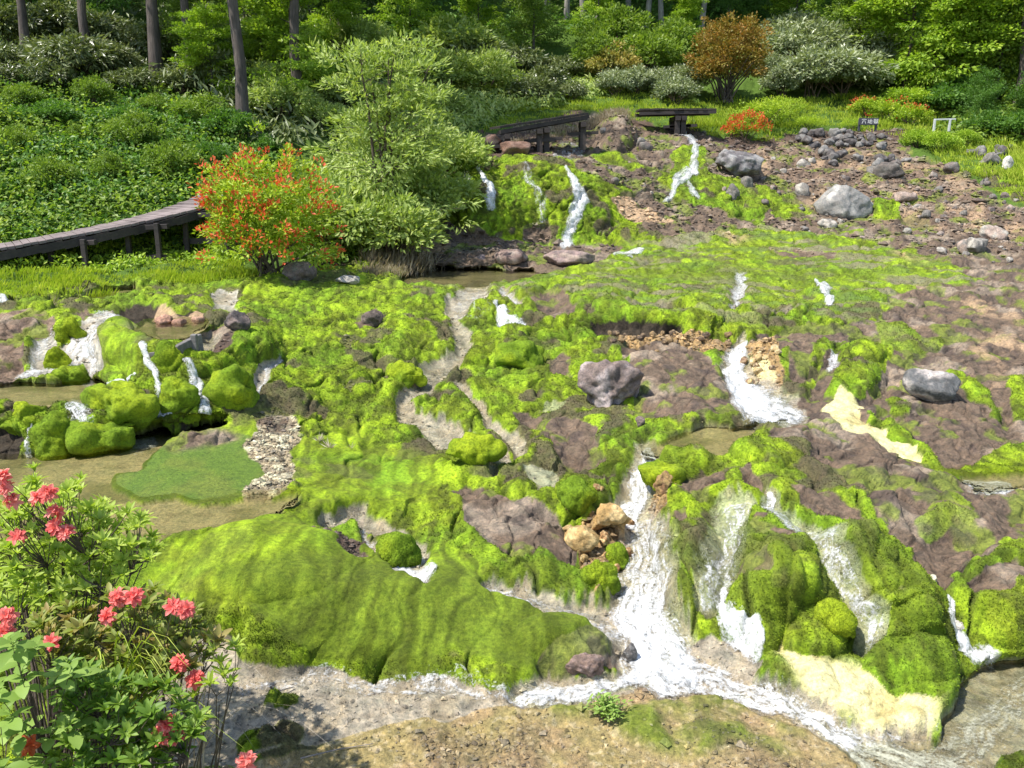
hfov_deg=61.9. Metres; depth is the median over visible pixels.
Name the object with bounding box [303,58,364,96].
shrub
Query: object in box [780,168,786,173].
stone
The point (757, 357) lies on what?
stone
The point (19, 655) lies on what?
broad leaved plant
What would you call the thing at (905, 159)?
stone
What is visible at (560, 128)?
dry stalks
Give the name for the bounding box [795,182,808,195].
stone
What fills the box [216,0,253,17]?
leafy tree
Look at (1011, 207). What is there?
stone
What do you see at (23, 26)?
forest tree
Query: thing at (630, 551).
stone
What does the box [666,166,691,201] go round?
waterfall
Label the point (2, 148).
shrub
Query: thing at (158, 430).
water
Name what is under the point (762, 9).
leafy tree
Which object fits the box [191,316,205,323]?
boulder
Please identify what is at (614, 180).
stone
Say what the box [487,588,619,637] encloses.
waterfall
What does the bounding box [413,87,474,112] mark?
shrub
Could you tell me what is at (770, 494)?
waterfall
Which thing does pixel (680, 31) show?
shrub
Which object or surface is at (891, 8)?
leafy tree
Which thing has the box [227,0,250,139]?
forest tree
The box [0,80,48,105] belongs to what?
shrub
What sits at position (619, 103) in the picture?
grass
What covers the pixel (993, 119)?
shrub
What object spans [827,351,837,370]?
waterfall
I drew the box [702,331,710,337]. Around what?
stone
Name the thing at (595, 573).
mossy boulder
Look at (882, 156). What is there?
stone
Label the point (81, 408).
waterfall
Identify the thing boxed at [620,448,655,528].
waterfall
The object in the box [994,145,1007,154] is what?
stone
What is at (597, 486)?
stone
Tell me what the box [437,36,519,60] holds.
shrub
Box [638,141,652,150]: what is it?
stone
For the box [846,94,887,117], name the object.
flowering azalea
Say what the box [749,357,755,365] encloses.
stone
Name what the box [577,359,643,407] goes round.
boulder
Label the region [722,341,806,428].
waterfall
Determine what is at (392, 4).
leafy tree
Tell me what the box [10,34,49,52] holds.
shrub
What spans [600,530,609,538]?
stone
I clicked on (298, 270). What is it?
boulder
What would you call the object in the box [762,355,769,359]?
stone
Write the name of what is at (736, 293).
waterfall
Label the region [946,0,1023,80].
leafy tree
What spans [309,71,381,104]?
shrub
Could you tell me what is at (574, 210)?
waterfall
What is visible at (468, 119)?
undergrowth
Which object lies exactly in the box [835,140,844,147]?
stone
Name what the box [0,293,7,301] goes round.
waterfall
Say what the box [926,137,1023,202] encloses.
grass
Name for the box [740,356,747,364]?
stone
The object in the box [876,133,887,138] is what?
stone
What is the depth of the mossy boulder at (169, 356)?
10.27 m
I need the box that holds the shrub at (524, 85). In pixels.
[505,70,564,100]
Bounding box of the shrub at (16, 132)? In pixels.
[0,122,38,153]
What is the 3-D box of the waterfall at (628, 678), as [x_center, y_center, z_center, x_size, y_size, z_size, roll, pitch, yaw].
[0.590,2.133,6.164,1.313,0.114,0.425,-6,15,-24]
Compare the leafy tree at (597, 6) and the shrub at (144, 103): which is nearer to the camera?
the shrub at (144, 103)
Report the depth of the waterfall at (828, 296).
16.36 m
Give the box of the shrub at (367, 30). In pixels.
[327,10,399,50]
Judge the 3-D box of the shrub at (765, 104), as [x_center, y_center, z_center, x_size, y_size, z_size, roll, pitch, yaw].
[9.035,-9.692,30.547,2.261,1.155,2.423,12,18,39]
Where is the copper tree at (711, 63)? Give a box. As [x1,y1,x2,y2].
[680,10,775,102]
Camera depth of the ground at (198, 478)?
8.93 m
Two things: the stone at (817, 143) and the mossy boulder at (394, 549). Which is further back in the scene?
the stone at (817, 143)
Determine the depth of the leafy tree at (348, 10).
31.24 m
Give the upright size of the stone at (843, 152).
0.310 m
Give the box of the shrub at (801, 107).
[764,94,811,116]
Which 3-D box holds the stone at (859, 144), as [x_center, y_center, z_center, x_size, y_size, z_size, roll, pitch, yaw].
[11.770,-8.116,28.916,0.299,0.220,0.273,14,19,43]
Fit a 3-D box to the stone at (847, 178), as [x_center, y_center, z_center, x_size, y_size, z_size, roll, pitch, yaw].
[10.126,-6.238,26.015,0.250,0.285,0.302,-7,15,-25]
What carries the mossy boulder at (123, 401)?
on the moss carpet
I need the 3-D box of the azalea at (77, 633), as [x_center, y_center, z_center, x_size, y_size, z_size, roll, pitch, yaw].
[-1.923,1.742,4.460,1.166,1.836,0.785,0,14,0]
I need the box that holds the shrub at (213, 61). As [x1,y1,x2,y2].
[165,44,258,92]
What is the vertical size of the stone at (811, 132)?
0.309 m
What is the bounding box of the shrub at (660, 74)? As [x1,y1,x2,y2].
[639,66,677,91]
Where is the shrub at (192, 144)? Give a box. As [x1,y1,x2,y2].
[185,140,199,149]
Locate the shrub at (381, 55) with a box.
[344,39,412,80]
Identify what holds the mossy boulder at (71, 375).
on the ground at (198, 478)
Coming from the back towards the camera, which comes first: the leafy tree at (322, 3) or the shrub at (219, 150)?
the leafy tree at (322, 3)
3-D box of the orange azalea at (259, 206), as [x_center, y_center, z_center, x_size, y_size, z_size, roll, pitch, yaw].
[-4.703,-3.526,16.459,2.960,3.042,2.641,0,14,0]
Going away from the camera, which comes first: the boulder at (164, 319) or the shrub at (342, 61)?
the boulder at (164, 319)
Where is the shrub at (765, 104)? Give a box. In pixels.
[728,95,796,128]
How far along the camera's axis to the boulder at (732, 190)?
23.89 m
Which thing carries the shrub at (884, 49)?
on the ground at (198, 478)
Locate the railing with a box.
[932,118,955,131]
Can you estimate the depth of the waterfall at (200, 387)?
10.23 m
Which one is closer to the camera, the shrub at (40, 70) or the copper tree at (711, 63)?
the shrub at (40, 70)
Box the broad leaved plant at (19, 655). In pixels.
[0,629,101,767]
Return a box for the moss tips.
[0,144,1023,767]
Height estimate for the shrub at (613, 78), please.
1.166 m
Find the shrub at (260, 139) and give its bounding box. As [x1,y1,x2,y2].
[239,132,284,153]
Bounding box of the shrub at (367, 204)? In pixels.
[273,168,419,257]
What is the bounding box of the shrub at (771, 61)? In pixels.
[755,51,789,73]
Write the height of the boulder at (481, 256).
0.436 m
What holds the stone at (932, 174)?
on the ground at (198, 478)
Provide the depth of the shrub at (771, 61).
36.16 m
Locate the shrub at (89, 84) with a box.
[69,73,117,105]
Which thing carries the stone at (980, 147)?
on the ground at (198, 478)
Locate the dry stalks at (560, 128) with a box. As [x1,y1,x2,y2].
[503,116,595,143]
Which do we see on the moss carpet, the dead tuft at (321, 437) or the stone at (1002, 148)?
the dead tuft at (321, 437)
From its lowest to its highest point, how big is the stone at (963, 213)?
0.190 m
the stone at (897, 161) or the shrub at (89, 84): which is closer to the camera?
the shrub at (89, 84)
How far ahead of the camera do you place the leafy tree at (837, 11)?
37.03 m
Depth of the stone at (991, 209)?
23.59 m
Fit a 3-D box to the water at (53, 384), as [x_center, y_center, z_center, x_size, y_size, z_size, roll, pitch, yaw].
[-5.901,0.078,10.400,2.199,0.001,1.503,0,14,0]
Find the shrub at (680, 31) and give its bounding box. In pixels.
[641,14,709,56]
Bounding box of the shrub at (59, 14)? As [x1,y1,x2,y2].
[0,0,97,35]
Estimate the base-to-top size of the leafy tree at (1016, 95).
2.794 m
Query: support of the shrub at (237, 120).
on the ground at (198, 478)
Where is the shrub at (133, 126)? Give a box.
[100,105,165,151]
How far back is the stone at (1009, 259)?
19.50 m
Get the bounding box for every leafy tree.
[0,0,59,14]
[32,0,135,15]
[159,0,251,61]
[167,0,259,97]
[210,0,289,66]
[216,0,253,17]
[237,0,354,99]
[299,0,366,58]
[303,0,332,12]
[360,0,455,39]
[371,0,424,19]
[450,0,510,32]
[489,0,577,52]
[559,0,623,37]
[659,0,707,51]
[715,0,762,25]
[716,0,765,16]
[760,0,844,22]
[800,0,918,51]
[839,0,1004,89]
[876,0,990,90]
[890,0,1019,94]
[941,0,1023,104]
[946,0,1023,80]
[991,2,1023,114]
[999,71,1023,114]
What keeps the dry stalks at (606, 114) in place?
on the ground at (198, 478)
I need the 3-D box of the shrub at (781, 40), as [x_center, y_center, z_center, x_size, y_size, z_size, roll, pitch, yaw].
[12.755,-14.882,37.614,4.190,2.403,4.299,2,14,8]
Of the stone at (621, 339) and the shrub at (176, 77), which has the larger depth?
the shrub at (176, 77)
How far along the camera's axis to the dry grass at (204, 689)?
4.82 m
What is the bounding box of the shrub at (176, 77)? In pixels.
[156,65,206,93]
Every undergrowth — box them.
[0,0,389,151]
[0,70,287,248]
[0,223,283,273]
[272,155,478,267]
[321,31,610,184]
[357,0,1013,57]
[925,93,1023,145]
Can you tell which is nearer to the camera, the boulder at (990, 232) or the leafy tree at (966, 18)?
the boulder at (990, 232)
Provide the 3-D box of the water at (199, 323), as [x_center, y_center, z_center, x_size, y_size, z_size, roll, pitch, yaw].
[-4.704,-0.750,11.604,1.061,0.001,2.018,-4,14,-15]
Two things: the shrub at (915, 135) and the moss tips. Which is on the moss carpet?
the moss tips
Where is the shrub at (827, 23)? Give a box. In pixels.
[813,16,847,27]
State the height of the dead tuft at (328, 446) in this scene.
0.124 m
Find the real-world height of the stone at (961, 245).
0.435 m
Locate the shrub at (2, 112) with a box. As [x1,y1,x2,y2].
[0,102,12,125]
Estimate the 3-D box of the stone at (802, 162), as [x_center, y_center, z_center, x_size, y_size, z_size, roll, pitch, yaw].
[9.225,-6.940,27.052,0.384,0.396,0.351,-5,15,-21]
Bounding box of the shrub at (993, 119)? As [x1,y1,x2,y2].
[961,107,1015,137]
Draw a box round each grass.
[0,263,126,302]
[116,253,281,284]
[188,659,362,767]
[475,83,755,134]
[686,92,1023,165]
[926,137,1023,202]
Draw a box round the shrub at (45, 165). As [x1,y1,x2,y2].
[16,150,80,192]
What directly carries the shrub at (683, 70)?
on the ground at (198, 478)
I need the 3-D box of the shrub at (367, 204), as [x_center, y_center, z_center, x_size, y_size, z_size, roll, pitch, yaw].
[-3.813,-3.919,19.533,3.928,2.064,3.496,-1,14,-3]
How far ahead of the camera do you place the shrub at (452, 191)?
20.79 m
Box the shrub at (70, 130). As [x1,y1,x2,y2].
[59,121,91,140]
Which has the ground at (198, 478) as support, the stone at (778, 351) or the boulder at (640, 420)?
the stone at (778, 351)
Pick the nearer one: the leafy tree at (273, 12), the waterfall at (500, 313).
the waterfall at (500, 313)
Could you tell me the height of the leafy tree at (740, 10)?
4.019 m
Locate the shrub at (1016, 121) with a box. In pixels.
[983,108,1023,140]
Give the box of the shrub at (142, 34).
[134,12,183,61]
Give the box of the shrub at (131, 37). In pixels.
[108,27,143,54]
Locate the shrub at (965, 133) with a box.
[953,128,984,144]
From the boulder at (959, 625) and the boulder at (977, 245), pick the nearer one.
the boulder at (959, 625)
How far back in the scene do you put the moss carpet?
9.31 m
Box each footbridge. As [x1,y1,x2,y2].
[489,113,598,152]
[635,108,716,135]
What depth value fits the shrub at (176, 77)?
25.51 m
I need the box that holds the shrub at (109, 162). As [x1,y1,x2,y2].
[82,149,132,180]
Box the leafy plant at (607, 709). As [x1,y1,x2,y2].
[583,689,632,721]
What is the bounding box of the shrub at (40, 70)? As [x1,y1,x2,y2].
[10,52,83,92]
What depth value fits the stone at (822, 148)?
28.07 m
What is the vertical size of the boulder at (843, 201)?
1.109 m
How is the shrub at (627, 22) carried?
on the ground at (198, 478)
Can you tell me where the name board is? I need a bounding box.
[857,118,878,130]
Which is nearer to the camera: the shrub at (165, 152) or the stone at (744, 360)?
the stone at (744, 360)
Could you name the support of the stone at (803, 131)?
on the ground at (198, 478)
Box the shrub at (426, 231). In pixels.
[317,183,449,258]
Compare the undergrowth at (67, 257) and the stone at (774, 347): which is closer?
the stone at (774, 347)
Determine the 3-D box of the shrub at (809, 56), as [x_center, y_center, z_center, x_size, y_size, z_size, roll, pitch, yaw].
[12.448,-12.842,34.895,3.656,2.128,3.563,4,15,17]
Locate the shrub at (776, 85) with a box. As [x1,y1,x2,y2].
[756,65,806,96]
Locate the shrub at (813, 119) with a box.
[789,115,827,130]
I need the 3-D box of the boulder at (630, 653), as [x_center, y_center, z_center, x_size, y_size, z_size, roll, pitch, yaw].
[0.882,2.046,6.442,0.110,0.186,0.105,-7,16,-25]
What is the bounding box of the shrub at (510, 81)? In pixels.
[500,69,536,92]
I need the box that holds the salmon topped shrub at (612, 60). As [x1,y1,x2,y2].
[581,39,643,74]
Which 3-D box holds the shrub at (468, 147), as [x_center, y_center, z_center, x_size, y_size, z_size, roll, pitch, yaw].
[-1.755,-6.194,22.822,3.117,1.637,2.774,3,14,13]
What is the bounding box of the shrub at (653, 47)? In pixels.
[610,24,693,72]
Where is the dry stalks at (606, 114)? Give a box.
[583,105,639,128]
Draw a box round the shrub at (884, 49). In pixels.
[852,38,899,81]
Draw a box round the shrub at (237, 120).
[197,104,268,137]
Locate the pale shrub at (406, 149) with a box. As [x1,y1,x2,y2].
[296,29,485,246]
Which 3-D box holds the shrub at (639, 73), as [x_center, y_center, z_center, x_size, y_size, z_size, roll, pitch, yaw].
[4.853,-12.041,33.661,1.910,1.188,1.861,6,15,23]
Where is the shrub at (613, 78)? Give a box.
[594,67,636,95]
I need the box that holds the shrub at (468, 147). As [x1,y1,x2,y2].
[397,123,500,171]
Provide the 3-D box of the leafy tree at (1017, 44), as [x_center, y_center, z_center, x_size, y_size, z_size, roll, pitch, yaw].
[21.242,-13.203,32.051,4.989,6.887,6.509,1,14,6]
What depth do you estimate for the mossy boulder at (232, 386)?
10.16 m
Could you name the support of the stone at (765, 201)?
on the ground at (198, 478)
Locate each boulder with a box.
[0,401,44,436]
[27,410,69,460]
[43,346,72,369]
[51,365,91,384]
[54,317,86,344]
[63,420,135,456]
[80,380,159,428]
[150,339,184,372]
[154,314,172,326]
[159,375,200,436]
[171,318,186,326]
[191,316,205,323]
[202,363,259,422]
[224,310,250,330]
[282,261,316,280]
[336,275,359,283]
[361,310,382,327]
[375,531,422,567]
[386,360,427,388]
[445,431,507,464]
[474,254,486,269]
[478,134,501,151]
[493,340,544,368]
[494,249,527,264]
[500,141,530,155]
[543,250,594,265]
[556,475,597,515]
[563,525,598,552]
[565,652,604,677]
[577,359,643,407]
[580,559,621,595]
[592,503,630,529]
[604,542,629,570]
[620,643,637,662]
[635,416,644,426]
[638,458,686,490]
[653,470,672,496]
[715,149,763,175]
[726,183,739,200]
[813,184,872,219]
[814,598,857,639]
[873,162,904,178]
[892,191,917,201]
[902,368,960,401]
[931,574,936,581]
[954,620,963,629]
[966,237,988,252]
[979,225,1008,240]
[980,152,1001,164]
[1002,156,1013,169]
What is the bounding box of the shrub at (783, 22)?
[754,7,834,41]
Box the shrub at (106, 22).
[59,4,143,42]
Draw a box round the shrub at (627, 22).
[577,0,656,43]
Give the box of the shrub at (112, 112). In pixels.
[90,101,163,124]
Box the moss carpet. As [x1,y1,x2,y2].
[0,144,1023,767]
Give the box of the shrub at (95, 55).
[19,26,122,79]
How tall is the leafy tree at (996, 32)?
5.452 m
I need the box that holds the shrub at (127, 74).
[101,64,168,94]
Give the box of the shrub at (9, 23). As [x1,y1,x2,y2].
[0,0,62,48]
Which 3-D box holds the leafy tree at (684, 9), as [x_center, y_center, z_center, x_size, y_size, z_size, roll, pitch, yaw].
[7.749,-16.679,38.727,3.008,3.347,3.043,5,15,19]
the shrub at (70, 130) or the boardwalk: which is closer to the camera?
the boardwalk
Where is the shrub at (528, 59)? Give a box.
[501,41,548,70]
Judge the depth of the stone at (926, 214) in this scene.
23.19 m
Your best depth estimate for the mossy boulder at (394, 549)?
7.23 m
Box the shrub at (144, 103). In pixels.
[135,91,174,113]
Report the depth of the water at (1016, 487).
8.87 m
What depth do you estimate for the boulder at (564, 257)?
19.57 m
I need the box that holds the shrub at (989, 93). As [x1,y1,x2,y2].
[953,65,1006,125]
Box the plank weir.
[149,334,203,356]
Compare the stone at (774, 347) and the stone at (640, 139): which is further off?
the stone at (640, 139)
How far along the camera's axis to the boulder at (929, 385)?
11.55 m
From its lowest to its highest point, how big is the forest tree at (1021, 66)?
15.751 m
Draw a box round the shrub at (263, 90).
[234,71,325,120]
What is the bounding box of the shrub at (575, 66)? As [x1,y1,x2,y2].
[537,53,586,74]
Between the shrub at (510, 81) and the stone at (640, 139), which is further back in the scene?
the shrub at (510, 81)
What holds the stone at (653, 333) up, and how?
on the ground at (198, 478)
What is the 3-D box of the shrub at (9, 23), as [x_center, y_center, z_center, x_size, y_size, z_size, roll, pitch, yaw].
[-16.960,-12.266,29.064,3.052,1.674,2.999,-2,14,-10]
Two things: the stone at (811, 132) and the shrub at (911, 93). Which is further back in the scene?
the shrub at (911, 93)
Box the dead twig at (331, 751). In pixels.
[301,743,372,758]
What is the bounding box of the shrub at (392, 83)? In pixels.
[378,76,421,101]
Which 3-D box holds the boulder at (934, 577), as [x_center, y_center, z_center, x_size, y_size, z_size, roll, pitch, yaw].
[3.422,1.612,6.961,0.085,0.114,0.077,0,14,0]
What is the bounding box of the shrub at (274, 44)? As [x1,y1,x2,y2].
[228,23,324,67]
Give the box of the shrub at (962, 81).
[925,71,1008,110]
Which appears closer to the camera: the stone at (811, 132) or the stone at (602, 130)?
the stone at (602, 130)
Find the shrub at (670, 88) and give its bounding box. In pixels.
[650,74,703,104]
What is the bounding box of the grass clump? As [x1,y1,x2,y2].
[97,626,235,764]
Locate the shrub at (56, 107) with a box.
[8,96,83,123]
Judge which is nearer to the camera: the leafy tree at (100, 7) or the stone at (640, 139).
the stone at (640, 139)
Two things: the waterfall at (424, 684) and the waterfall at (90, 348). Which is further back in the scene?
the waterfall at (90, 348)
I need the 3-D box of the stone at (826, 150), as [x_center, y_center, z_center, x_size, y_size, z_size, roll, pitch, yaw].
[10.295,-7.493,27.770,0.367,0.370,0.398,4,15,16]
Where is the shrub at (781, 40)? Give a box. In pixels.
[756,15,853,59]
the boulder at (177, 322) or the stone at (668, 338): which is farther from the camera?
the stone at (668, 338)
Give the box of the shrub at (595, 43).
[566,26,631,73]
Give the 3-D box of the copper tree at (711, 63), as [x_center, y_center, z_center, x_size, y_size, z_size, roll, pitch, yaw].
[8.306,-12.743,33.150,3.558,3.547,3.574,3,14,13]
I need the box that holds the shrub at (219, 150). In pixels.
[191,139,239,163]
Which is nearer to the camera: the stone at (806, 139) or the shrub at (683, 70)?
the stone at (806, 139)
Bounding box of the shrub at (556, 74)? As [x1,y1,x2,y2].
[517,62,576,84]
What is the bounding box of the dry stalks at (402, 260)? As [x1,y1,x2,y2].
[347,243,446,277]
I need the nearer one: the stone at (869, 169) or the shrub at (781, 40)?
the stone at (869, 169)
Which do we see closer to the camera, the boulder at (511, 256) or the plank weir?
the plank weir
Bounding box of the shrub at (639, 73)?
[618,63,654,93]
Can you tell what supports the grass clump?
on the ground at (198, 478)
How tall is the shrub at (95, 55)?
1.665 m
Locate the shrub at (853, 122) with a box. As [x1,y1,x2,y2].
[837,118,861,129]
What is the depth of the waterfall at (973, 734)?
5.69 m
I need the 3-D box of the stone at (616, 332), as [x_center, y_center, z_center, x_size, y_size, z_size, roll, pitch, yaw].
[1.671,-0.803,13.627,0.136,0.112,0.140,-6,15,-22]
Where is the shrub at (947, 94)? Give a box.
[896,79,981,117]
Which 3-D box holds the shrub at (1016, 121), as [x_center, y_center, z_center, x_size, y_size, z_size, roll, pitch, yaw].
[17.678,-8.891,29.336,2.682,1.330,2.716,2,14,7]
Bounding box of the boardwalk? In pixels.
[0,195,240,266]
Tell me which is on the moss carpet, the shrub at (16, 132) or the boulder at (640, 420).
the boulder at (640, 420)
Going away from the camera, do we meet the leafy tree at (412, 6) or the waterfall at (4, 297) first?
the waterfall at (4, 297)
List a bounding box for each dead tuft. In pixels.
[311,434,328,441]
[321,439,335,448]
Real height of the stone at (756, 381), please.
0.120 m
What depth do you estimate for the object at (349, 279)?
16.49 m
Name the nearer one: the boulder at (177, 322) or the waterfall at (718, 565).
the waterfall at (718, 565)
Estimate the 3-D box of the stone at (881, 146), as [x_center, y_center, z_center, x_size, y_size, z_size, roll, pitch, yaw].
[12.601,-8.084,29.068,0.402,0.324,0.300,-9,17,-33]
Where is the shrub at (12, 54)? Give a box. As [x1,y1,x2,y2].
[0,39,34,69]
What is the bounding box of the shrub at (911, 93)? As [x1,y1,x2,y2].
[872,86,936,106]
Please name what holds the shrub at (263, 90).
on the ground at (198, 478)
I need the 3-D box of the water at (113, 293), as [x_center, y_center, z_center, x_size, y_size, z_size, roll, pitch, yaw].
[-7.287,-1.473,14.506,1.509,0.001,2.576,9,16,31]
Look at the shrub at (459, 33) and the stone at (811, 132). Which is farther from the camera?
the shrub at (459, 33)
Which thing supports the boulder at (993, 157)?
on the ground at (198, 478)
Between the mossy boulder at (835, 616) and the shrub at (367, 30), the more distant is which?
the shrub at (367, 30)
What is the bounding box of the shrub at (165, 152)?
[138,134,205,181]
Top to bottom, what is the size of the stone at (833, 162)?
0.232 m
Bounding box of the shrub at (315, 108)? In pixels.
[292,97,349,127]
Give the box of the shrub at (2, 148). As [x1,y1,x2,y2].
[0,143,12,156]
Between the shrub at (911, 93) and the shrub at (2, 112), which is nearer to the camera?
the shrub at (2, 112)
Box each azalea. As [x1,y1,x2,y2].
[0,462,169,767]
[0,579,232,767]
[21,653,256,767]
[186,120,346,276]
[720,107,773,140]
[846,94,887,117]
[864,95,909,121]
[887,101,934,123]
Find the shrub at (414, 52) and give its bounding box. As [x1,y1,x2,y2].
[399,43,451,59]
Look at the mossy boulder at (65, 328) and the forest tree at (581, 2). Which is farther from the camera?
the forest tree at (581, 2)
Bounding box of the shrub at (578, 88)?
[556,79,590,99]
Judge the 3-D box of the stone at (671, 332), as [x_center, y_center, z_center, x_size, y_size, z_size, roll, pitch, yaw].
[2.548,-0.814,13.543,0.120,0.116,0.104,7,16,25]
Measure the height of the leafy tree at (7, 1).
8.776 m
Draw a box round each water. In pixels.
[0,379,106,405]
[53,287,135,305]
[133,317,208,339]
[135,422,297,514]
[400,266,540,287]
[641,418,785,457]
[959,479,1023,492]
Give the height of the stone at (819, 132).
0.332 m
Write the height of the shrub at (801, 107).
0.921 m
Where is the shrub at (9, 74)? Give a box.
[0,58,37,95]
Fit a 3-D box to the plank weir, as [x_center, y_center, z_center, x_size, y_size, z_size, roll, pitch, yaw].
[-4.278,-0.336,10.778,0.694,0.620,0.733,0,14,0]
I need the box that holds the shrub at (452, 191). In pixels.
[367,157,488,224]
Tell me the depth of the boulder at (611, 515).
8.11 m
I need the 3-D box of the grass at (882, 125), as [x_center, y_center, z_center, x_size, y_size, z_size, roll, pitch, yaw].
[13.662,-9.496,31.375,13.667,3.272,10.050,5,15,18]
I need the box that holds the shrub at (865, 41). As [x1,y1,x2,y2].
[785,15,900,56]
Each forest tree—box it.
[16,0,29,44]
[77,0,95,74]
[145,0,163,74]
[180,0,196,86]
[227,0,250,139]
[289,0,302,110]
[564,0,569,19]
[579,0,585,15]
[643,0,651,27]
[658,0,664,28]
[698,0,706,33]
[1012,13,1023,107]
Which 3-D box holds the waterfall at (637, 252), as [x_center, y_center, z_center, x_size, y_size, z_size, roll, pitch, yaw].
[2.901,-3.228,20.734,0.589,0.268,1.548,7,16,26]
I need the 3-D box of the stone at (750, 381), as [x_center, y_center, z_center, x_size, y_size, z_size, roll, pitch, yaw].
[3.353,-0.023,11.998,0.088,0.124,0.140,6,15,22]
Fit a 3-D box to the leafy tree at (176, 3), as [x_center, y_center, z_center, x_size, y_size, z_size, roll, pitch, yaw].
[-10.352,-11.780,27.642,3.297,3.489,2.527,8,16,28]
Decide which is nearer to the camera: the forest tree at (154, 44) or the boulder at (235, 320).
the boulder at (235, 320)
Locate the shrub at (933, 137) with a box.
[919,130,966,151]
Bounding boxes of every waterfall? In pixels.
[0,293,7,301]
[21,311,115,376]
[67,399,85,421]
[82,325,96,386]
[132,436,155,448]
[138,341,171,427]
[183,357,210,427]
[246,670,511,702]
[397,562,436,581]
[476,166,495,210]
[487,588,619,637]
[493,300,524,326]
[516,662,651,705]
[560,166,588,247]
[610,520,700,696]
[614,247,643,255]
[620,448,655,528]
[664,656,964,767]
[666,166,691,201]
[682,134,699,173]
[690,184,697,195]
[700,505,748,607]
[716,587,764,660]
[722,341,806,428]
[731,272,747,308]
[761,492,880,643]
[814,278,833,305]
[825,736,870,767]
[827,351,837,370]
[905,683,1023,766]
[948,594,999,667]
[962,480,1012,494]
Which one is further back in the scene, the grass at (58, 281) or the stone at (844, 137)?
the stone at (844, 137)
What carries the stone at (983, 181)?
on the ground at (198, 478)
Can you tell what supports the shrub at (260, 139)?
on the ground at (198, 478)
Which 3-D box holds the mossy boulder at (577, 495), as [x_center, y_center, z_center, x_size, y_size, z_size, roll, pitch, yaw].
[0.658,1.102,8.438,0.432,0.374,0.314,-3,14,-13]
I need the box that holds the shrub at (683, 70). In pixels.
[664,63,713,87]
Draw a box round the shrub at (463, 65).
[393,46,493,85]
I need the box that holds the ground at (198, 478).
[0,0,1023,767]
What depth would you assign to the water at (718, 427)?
9.39 m
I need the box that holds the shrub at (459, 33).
[409,12,512,51]
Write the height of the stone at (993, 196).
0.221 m
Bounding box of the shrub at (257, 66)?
[233,57,290,86]
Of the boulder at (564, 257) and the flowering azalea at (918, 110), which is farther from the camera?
the flowering azalea at (918, 110)
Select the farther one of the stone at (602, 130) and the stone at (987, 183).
the stone at (602, 130)
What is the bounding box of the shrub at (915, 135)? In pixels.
[897,128,935,148]
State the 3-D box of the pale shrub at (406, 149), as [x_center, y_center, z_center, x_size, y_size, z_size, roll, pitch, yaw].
[-2.992,-5.644,20.142,4.231,5.072,4.368,-3,14,-12]
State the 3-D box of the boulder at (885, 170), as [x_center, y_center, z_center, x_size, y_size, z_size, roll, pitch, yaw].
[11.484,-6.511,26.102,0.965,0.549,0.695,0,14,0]
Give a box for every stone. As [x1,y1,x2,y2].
[562,525,571,531]
[580,554,588,562]
[593,483,600,490]
[599,539,607,546]
[600,127,605,133]
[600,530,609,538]
[603,535,609,542]
[611,177,619,184]
[613,330,619,335]
[618,337,624,342]
[626,547,633,556]
[636,137,645,146]
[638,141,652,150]
[649,331,656,336]
[665,335,673,343]
[669,329,675,335]
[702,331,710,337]
[713,339,721,344]
[724,331,731,337]
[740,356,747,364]
[741,176,752,186]
[747,378,752,383]
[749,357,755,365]
[753,367,762,374]
[753,378,759,385]
[754,354,762,361]
[761,199,768,204]
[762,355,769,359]
[770,345,778,350]
[774,349,781,354]
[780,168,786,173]
[795,134,805,141]
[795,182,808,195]
[796,159,810,166]
[799,128,807,134]
[801,135,812,144]
[807,129,815,136]
[808,157,815,163]
[811,141,820,146]
[814,128,824,136]
[817,218,837,228]
[818,145,828,155]
[822,148,833,155]
[823,138,834,145]
[826,150,839,159]
[828,128,840,136]
[828,159,837,166]
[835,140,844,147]
[837,149,847,158]
[839,135,852,140]
[841,175,849,180]
[843,138,857,146]
[845,129,853,133]
[853,154,863,160]
[855,141,863,146]
[861,139,869,146]
[866,165,874,173]
[867,135,876,141]
[871,157,883,165]
[873,153,888,161]
[875,142,886,149]
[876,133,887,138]
[891,158,901,165]
[901,157,911,161]
[902,227,911,233]
[921,210,930,217]
[929,171,937,177]
[933,185,943,192]
[936,247,946,254]
[943,162,959,172]
[956,239,968,253]
[959,210,966,215]
[975,145,986,151]
[976,149,986,156]
[980,178,988,184]
[984,181,990,185]
[987,207,994,211]
[989,194,996,198]
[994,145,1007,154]
[1000,192,1009,197]
[1006,204,1015,209]
[1006,257,1013,262]
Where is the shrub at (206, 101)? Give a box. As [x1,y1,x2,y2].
[169,89,233,120]
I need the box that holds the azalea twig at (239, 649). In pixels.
[181,634,248,767]
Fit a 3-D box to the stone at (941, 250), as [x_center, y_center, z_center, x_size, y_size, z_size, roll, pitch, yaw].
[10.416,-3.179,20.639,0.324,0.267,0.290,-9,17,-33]
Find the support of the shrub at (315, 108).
on the ground at (198, 478)
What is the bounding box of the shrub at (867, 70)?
[795,42,899,96]
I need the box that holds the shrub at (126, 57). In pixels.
[85,36,147,72]
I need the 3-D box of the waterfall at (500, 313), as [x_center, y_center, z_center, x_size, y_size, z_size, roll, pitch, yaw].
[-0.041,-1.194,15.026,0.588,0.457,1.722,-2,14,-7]
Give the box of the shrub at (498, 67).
[454,44,522,92]
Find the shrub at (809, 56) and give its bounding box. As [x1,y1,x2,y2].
[770,43,863,96]
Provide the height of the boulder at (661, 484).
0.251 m
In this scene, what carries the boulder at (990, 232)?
on the ground at (198, 478)
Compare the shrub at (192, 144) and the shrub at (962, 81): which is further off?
the shrub at (962, 81)

